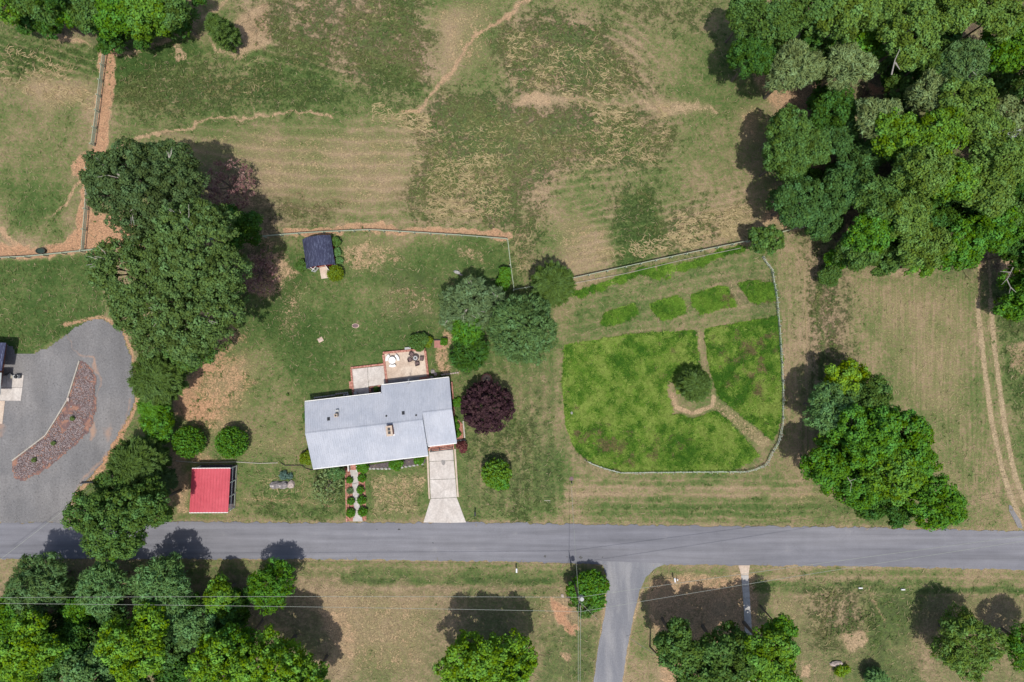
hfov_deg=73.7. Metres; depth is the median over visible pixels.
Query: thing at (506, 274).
fence bush
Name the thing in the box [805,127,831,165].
woodland tree
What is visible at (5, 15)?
edge tree
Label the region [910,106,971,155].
woodland tree
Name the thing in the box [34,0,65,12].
edge tree
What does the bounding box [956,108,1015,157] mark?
woodland tree
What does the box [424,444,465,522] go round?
driveway
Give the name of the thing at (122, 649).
tree
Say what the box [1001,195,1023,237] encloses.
woodland tree
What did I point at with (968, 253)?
woodland tree
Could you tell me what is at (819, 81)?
understory tree
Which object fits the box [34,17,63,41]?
understory tree
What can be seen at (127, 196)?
oak tree
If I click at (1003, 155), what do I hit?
woodland tree
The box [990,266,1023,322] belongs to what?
woodland tree
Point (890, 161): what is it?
understory tree
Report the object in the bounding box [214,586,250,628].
tree
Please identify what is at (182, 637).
tree
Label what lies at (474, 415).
purple tree
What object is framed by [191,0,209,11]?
edge tree
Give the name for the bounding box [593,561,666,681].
side road
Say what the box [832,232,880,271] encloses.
woodland tree
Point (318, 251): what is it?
garden shed
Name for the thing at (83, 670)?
tree
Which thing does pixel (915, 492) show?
understory tree
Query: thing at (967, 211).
woodland tree
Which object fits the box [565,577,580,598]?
corner shrub
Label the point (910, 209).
woodland tree
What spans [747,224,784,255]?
tree
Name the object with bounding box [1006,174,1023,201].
woodland tree
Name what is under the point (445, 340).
patio bush
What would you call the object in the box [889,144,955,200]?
woodland tree
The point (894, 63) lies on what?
bare limb
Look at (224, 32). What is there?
cedar tree
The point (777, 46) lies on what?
understory tree
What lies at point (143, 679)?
tree
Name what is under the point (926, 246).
woodland tree
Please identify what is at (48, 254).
board fence
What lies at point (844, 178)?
woodland tree
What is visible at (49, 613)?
understory tree
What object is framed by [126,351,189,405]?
oak tree
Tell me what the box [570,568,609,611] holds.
corner shrub
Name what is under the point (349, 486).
mulch bed
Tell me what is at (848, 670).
yellow flowers
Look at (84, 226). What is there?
board fence
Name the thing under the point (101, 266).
oak tree
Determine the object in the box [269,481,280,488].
boulder
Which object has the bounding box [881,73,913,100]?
woodland tree
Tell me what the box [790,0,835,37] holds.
woodland tree
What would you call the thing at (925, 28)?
woodland tree
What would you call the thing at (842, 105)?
woodland tree
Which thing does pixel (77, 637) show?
tree
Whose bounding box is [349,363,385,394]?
patio
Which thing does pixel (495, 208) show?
dry stalks
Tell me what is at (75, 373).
timber edging
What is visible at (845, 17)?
woodland tree
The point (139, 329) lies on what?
oak tree
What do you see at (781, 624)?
lane tree
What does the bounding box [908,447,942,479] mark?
cluster tree
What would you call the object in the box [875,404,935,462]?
cluster tree
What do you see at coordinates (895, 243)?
understory tree
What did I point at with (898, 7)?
woodland tree
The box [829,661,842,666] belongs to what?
boulder
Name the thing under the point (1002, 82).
understory tree
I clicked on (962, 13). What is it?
woodland tree
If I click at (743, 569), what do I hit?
walk
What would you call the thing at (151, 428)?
light shrub
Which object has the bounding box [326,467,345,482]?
lawn shrub
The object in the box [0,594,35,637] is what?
tree
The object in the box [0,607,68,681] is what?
tree
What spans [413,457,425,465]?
front bush
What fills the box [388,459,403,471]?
front bush
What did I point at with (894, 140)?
woodland tree
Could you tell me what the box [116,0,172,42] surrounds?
edge tree
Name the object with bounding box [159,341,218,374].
oak tree
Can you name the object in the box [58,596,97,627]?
tree
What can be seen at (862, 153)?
woodland tree
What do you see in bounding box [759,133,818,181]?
woodland tree
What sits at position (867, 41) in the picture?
woodland tree
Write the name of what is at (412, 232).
board fence
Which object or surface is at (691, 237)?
grass patches
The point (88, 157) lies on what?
oak tree
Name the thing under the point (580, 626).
power line
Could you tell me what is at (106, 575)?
blue green tree
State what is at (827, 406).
cluster tree
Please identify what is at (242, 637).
tree
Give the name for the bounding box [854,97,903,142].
woodland tree
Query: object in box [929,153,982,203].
woodland tree
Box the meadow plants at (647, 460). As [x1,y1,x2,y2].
[560,245,785,475]
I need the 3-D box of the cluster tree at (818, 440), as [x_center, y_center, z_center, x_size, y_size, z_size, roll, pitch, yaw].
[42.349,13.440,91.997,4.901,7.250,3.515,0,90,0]
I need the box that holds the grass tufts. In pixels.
[0,0,1023,681]
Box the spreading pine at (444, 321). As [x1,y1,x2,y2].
[438,304,461,331]
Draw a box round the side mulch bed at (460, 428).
[455,420,462,439]
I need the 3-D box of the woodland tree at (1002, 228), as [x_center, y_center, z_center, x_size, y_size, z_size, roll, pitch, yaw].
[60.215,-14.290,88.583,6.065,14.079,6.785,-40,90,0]
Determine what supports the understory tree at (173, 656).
on the ground at (460, 42)
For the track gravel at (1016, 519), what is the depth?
95.56 m
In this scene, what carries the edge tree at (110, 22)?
on the ground at (460, 42)
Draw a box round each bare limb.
[891,49,899,74]
[1001,267,1015,292]
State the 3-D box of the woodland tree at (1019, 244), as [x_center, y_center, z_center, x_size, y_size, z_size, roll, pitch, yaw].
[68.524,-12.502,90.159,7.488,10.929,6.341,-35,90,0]
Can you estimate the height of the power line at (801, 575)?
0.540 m
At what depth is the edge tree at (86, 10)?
86.62 m
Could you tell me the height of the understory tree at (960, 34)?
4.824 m
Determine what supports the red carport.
on the ground at (460, 42)
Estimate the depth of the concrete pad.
95.51 m
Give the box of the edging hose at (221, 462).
[180,461,277,463]
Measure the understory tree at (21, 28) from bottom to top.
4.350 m
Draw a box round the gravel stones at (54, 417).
[1,327,128,521]
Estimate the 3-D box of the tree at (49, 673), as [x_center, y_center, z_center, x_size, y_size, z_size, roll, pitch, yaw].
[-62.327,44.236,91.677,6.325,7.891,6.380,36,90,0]
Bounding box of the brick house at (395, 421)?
[305,377,456,468]
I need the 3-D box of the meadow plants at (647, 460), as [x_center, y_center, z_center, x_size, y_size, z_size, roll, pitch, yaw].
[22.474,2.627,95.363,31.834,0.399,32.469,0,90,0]
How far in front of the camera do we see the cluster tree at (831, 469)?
86.80 m
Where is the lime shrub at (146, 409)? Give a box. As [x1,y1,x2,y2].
[135,399,171,419]
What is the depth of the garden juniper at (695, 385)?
91.57 m
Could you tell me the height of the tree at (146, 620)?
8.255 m
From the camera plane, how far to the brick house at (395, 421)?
92.18 m
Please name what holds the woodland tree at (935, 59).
on the ground at (460, 42)
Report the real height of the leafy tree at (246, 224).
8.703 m
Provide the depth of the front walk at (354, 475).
95.51 m
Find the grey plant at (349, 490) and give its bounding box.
[346,487,354,494]
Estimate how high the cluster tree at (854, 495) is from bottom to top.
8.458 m
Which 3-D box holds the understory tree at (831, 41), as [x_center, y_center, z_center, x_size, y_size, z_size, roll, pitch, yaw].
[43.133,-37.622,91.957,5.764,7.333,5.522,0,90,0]
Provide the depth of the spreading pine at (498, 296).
89.36 m
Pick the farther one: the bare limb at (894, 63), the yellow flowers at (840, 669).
the yellow flowers at (840, 669)
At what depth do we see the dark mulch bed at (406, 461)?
95.52 m
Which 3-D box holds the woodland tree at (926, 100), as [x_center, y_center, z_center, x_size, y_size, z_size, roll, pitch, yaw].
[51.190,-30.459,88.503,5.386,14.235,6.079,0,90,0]
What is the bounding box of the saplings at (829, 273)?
[817,265,842,286]
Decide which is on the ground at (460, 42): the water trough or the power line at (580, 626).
the water trough
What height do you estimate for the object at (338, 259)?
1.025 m
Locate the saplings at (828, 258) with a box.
[823,248,845,269]
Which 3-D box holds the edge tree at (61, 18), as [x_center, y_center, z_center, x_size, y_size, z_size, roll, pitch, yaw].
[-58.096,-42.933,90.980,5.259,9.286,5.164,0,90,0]
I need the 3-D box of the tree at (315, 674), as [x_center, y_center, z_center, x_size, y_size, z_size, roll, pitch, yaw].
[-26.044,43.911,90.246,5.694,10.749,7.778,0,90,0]
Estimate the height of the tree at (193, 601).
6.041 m
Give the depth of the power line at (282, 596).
86.14 m
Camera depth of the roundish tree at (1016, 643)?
89.75 m
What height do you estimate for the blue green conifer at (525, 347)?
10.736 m
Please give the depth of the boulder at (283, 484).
95.08 m
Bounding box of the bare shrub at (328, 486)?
[311,468,344,506]
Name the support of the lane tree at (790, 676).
on the ground at (460, 42)
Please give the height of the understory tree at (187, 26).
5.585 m
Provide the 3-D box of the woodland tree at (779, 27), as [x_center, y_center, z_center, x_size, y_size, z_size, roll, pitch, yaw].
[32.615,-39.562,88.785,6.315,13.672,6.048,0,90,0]
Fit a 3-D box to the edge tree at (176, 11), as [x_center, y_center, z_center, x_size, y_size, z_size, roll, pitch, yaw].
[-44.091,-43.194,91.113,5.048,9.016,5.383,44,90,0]
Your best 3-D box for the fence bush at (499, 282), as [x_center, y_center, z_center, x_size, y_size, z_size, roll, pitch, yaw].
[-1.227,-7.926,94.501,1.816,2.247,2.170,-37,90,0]
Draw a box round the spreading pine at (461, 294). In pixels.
[437,275,494,330]
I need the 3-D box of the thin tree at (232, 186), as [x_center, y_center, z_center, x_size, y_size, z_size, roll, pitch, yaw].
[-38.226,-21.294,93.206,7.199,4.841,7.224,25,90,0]
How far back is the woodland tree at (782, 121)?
84.88 m
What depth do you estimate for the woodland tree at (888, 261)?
88.27 m
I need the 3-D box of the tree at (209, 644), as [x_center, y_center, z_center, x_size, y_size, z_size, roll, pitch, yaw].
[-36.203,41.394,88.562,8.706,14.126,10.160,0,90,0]
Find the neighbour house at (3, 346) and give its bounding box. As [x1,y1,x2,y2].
[0,343,6,394]
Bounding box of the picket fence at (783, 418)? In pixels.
[584,256,785,474]
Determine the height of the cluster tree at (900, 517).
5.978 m
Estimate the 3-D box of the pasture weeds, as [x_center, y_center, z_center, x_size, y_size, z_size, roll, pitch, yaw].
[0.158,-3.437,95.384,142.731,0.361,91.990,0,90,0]
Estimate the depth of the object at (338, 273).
94.02 m
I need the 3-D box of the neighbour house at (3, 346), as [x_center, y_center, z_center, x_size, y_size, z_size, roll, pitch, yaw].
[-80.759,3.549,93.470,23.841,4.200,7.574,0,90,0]
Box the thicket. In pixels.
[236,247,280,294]
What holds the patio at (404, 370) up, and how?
on the ground at (460, 42)
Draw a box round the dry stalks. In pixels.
[43,8,878,645]
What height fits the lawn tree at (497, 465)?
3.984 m
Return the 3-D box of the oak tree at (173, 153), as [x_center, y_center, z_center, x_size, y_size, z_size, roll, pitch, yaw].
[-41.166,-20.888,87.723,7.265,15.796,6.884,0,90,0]
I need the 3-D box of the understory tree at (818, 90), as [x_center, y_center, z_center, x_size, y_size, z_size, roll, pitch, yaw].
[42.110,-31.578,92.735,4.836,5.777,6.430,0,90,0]
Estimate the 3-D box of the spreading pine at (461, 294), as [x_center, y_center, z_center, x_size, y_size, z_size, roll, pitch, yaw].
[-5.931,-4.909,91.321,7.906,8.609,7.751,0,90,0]
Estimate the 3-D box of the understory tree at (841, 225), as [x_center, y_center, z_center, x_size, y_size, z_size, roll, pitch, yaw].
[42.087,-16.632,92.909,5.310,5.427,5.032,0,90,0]
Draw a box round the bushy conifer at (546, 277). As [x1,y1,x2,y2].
[530,260,577,307]
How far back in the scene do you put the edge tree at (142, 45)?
91.72 m
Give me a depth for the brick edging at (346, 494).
95.39 m
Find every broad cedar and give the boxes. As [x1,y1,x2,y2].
[105,435,172,486]
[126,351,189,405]
[154,465,178,494]
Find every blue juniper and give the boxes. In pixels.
[278,470,288,479]
[286,472,292,478]
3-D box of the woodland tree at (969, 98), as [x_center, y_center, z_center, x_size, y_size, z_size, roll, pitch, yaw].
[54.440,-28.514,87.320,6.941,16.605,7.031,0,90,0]
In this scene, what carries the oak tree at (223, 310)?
on the ground at (460, 42)
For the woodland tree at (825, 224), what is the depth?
87.84 m
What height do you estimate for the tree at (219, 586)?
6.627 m
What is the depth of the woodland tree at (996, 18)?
79.58 m
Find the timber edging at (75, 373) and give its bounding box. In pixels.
[11,361,79,460]
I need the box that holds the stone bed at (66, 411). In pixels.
[12,361,95,480]
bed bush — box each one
[452,397,461,407]
[454,422,459,429]
[455,430,461,437]
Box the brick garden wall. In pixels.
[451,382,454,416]
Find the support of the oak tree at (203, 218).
on the ground at (460, 42)
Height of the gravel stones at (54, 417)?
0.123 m
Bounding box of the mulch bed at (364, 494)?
[358,472,366,520]
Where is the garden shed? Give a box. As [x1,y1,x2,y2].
[302,235,336,278]
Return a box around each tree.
[0,0,31,25]
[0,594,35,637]
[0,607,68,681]
[0,651,25,681]
[2,551,78,618]
[8,0,84,36]
[13,15,41,35]
[22,662,62,681]
[27,604,52,621]
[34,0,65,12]
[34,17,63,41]
[45,1,97,34]
[46,609,77,631]
[48,621,98,667]
[57,637,114,681]
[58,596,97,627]
[61,0,106,35]
[72,558,131,617]
[78,149,150,198]
[84,136,210,242]
[84,225,161,315]
[88,598,129,632]
[91,0,141,40]
[92,23,130,55]
[93,599,169,681]
[109,279,195,359]
[111,670,150,681]
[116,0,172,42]
[126,552,193,621]
[130,34,154,51]
[131,598,160,622]
[138,138,219,195]
[139,198,253,303]
[144,635,193,671]
[145,250,250,366]
[152,652,192,681]
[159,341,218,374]
[161,0,196,34]
[161,8,200,40]
[162,600,218,651]
[165,17,192,39]
[175,591,202,613]
[184,626,256,681]
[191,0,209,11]
[197,616,233,660]
[201,158,256,210]
[202,571,241,618]
[204,12,243,53]
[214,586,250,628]
[217,619,263,672]
[223,203,263,249]
[229,623,315,681]
[246,557,296,615]
[292,654,330,681]
[432,629,494,681]
[448,330,490,374]
[450,312,484,345]
[460,379,515,435]
[481,457,512,489]
[486,627,538,681]
[492,473,509,490]
[652,616,703,677]
[673,658,729,681]
[698,620,755,681]
[724,0,768,42]
[726,32,777,81]
[742,618,800,681]
[746,656,802,681]
[747,0,799,46]
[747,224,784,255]
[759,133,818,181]
[759,605,798,638]
[761,103,813,148]
[762,38,827,99]
[765,176,830,229]
[768,33,785,51]
[781,35,828,69]
[788,166,823,193]
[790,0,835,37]
[798,23,831,45]
[799,44,828,84]
[799,439,851,496]
[802,381,855,434]
[804,207,842,242]
[805,84,836,115]
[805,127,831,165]
[805,215,844,234]
[807,40,878,97]
[809,81,860,130]
[812,433,844,453]
[813,0,872,44]
[819,119,859,156]
[821,162,844,194]
[822,161,874,216]
[822,357,872,396]
[823,36,849,70]
[826,402,903,471]
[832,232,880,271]
[832,468,884,511]
[836,138,884,174]
[836,213,897,255]
[838,0,890,38]
[842,27,886,62]
[845,107,929,161]
[846,174,906,220]
[846,372,893,414]
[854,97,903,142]
[854,490,888,520]
[859,450,928,506]
[860,45,892,73]
[864,0,949,74]
[869,239,902,276]
[874,0,928,29]
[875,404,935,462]
[876,189,933,237]
[879,57,925,88]
[879,92,921,120]
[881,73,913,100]
[882,39,953,92]
[883,132,916,163]
[884,497,914,528]
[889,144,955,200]
[891,236,900,257]
[893,0,989,55]
[894,219,957,268]
[895,482,929,499]
[898,252,934,277]
[902,473,969,531]
[903,68,957,114]
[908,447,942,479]
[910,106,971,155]
[920,194,961,231]
[924,37,990,88]
[924,601,1009,681]
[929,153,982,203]
[931,31,968,56]
[936,214,989,272]
[938,75,999,131]
[945,30,965,37]
[951,164,1015,218]
[951,205,1023,255]
[953,205,980,232]
[956,0,1023,44]
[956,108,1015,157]
[967,134,1023,190]
[972,94,1023,131]
[973,28,1023,73]
[984,60,1020,97]
[987,247,1023,270]
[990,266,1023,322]
[1000,70,1023,106]
[1000,619,1023,673]
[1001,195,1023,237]
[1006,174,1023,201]
[1006,239,1023,270]
[1009,128,1023,137]
[1011,13,1023,52]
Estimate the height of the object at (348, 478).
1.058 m
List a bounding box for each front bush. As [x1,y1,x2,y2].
[356,463,369,473]
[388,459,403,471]
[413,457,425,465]
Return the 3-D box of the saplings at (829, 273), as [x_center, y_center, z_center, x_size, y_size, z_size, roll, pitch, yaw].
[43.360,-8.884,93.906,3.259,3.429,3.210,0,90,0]
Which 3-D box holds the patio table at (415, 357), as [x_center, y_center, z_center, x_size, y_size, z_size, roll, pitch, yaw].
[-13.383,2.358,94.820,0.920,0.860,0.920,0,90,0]
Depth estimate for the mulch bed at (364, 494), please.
95.53 m
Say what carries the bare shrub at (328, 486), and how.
on the ground at (460, 42)
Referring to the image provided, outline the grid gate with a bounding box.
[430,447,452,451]
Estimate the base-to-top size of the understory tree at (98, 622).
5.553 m
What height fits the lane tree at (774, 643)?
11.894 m
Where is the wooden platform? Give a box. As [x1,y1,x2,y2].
[434,340,441,347]
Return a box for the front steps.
[348,465,356,470]
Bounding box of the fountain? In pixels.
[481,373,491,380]
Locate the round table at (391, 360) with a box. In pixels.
[388,357,395,363]
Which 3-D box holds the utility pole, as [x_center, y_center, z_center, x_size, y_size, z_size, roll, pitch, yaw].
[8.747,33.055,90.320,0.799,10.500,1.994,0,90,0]
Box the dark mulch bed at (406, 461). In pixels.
[368,457,425,467]
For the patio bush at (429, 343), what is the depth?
94.34 m
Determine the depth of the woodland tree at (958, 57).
80.97 m
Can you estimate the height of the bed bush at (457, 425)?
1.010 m
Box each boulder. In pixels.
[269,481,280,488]
[279,481,287,488]
[287,480,294,487]
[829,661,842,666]
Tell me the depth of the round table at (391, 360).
94.50 m
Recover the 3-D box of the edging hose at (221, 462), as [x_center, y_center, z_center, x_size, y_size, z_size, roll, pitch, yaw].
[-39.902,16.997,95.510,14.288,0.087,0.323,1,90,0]
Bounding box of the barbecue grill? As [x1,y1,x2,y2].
[11,375,21,378]
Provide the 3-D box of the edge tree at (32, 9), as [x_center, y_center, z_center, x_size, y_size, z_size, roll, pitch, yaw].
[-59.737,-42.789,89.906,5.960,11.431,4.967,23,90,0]
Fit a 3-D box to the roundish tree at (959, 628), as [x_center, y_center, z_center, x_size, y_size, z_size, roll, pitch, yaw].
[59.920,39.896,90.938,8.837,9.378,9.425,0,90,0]
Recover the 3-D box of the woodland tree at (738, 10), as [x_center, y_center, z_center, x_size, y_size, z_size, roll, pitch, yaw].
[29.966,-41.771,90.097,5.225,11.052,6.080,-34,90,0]
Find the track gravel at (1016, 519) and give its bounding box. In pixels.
[1009,505,1022,528]
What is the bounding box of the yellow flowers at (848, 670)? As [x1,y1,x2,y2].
[843,664,851,673]
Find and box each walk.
[350,470,362,520]
[738,565,751,681]
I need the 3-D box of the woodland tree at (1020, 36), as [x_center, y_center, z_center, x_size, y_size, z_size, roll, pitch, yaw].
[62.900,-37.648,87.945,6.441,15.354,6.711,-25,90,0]
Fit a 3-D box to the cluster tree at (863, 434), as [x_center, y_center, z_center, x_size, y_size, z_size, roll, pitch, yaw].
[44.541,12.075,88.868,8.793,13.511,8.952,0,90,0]
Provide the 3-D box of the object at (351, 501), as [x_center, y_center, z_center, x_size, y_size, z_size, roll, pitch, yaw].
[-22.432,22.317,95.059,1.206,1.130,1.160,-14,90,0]
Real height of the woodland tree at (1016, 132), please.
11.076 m
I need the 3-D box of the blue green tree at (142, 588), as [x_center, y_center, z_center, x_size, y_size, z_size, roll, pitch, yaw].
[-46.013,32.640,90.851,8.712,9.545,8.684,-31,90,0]
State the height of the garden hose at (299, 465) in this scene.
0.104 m
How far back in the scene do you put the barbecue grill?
94.73 m
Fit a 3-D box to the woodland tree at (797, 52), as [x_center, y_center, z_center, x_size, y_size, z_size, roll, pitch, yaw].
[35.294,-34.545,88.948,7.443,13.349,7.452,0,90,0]
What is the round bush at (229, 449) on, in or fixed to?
on the ground at (460, 42)
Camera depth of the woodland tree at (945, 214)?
85.42 m
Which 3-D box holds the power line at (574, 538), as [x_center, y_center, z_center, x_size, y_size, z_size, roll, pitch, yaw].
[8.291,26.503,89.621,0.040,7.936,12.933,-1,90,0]
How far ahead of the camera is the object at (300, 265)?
94.34 m
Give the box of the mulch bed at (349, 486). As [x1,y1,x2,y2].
[346,467,353,520]
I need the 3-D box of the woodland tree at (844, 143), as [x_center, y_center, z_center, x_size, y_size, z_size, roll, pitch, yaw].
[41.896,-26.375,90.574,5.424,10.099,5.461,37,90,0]
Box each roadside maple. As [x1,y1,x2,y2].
[60,470,156,561]
[106,475,181,533]
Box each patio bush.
[408,332,429,351]
[425,336,433,347]
[440,338,447,345]
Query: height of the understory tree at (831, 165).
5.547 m
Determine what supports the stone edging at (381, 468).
on the ground at (460, 42)
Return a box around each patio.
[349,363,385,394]
[382,348,429,384]
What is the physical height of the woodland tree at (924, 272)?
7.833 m
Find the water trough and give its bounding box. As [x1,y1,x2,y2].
[35,248,46,253]
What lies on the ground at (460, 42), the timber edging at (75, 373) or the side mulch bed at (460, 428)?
the side mulch bed at (460, 428)
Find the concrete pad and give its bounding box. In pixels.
[0,375,23,423]
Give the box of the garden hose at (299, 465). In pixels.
[280,462,319,469]
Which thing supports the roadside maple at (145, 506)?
on the ground at (460, 42)
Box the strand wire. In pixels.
[577,248,738,282]
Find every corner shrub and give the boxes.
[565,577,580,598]
[568,594,600,618]
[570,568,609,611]
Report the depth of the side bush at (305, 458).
94.09 m
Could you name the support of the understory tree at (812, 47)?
on the ground at (460, 42)
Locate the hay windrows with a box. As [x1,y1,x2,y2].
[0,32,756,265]
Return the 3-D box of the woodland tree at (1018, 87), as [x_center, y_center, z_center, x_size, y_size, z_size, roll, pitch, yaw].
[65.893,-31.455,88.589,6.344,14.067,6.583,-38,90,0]
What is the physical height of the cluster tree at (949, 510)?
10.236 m
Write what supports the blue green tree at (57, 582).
on the ground at (460, 42)
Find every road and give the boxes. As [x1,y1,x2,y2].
[0,521,1023,569]
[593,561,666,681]
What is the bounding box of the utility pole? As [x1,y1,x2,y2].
[572,576,583,606]
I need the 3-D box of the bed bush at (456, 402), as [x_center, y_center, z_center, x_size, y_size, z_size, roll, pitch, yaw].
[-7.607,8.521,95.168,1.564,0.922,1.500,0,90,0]
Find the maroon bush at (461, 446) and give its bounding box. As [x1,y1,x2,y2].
[455,440,467,453]
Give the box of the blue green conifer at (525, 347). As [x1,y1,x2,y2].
[484,293,558,365]
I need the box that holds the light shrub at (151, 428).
[137,404,174,444]
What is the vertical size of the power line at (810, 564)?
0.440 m
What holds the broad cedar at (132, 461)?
on the ground at (460, 42)
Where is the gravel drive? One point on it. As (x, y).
(111, 372)
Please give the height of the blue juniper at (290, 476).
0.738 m
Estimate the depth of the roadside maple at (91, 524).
83.95 m
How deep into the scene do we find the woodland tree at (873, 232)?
85.03 m
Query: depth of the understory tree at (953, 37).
90.52 m
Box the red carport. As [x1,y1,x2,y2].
[189,465,237,512]
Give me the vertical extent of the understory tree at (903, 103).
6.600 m
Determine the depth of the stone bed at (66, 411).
95.52 m
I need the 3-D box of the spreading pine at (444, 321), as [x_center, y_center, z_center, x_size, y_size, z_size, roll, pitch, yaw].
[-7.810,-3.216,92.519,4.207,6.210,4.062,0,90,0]
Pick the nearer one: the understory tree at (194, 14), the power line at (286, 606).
the power line at (286, 606)
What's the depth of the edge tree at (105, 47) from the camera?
90.89 m
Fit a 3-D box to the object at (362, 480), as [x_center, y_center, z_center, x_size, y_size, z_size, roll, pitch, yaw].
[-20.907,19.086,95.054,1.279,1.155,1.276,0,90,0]
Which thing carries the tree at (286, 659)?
on the ground at (460, 42)
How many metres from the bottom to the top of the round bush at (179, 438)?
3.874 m
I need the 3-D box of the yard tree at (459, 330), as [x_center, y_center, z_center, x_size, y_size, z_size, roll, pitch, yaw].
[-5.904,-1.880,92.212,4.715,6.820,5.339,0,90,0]
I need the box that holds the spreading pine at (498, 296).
[475,285,510,322]
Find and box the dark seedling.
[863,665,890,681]
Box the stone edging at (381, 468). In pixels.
[368,463,423,469]
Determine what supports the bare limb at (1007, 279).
attached to the woodland tree at (1019, 244)
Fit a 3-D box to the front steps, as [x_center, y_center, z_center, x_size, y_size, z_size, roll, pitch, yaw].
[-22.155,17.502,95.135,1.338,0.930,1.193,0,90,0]
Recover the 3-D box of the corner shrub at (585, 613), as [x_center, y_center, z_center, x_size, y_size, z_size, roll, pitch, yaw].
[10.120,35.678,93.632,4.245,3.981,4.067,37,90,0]
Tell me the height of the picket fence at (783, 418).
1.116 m
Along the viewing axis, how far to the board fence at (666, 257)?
94.49 m
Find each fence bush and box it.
[495,278,510,291]
[498,266,511,281]
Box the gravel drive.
[0,319,133,522]
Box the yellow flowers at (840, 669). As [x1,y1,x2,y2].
[834,664,846,677]
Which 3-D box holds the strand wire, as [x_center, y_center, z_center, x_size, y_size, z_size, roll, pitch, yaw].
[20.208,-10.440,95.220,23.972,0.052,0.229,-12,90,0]
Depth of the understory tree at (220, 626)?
92.03 m
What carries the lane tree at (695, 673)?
on the ground at (460, 42)
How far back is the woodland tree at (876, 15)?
82.88 m
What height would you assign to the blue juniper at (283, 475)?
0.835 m
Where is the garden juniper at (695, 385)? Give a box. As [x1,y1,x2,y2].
[675,368,713,402]
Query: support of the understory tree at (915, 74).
on the ground at (460, 42)
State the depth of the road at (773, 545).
95.55 m
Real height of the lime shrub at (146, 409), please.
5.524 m
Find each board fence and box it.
[0,231,325,258]
[79,167,88,249]
[89,54,104,145]
[323,229,506,239]
[507,239,532,290]
[574,240,749,277]
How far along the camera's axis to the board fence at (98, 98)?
94.77 m
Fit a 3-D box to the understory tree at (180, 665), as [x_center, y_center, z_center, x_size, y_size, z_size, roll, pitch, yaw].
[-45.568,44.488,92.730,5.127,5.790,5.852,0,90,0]
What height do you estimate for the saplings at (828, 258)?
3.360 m
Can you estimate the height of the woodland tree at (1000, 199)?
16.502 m
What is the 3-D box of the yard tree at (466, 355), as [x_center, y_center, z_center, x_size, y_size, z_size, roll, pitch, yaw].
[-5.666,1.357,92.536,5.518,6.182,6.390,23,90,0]
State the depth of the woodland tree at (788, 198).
85.35 m
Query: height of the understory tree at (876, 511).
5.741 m
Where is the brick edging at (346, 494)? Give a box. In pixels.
[345,467,347,521]
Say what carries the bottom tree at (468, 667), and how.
on the ground at (460, 42)
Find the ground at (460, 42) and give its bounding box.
[0,0,1023,681]
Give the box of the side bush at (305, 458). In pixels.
[298,449,311,464]
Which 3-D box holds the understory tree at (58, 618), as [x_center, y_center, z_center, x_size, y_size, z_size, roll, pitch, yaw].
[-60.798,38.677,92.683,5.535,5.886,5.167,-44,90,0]
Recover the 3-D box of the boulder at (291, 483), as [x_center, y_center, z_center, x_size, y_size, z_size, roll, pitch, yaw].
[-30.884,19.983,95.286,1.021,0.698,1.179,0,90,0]
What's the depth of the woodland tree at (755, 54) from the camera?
85.69 m
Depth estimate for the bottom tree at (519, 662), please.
85.66 m
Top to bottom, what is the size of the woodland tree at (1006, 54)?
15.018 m
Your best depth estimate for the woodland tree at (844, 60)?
83.44 m
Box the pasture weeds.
[7,0,1022,643]
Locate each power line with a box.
[0,596,438,597]
[0,603,580,611]
[571,487,578,594]
[580,607,580,645]
[581,541,1020,611]
[583,536,1021,596]
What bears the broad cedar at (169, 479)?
on the ground at (460, 42)
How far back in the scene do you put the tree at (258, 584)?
89.14 m
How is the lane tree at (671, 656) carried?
on the ground at (460, 42)
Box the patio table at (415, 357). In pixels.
[412,355,418,360]
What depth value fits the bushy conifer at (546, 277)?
89.10 m
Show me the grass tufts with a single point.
(402, 298)
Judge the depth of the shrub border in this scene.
95.45 m
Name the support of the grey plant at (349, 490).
on the mulch bed at (349, 486)
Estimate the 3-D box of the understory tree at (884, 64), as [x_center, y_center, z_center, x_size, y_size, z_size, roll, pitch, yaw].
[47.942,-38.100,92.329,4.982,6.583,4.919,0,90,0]
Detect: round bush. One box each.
[171,425,206,458]
[214,426,248,458]

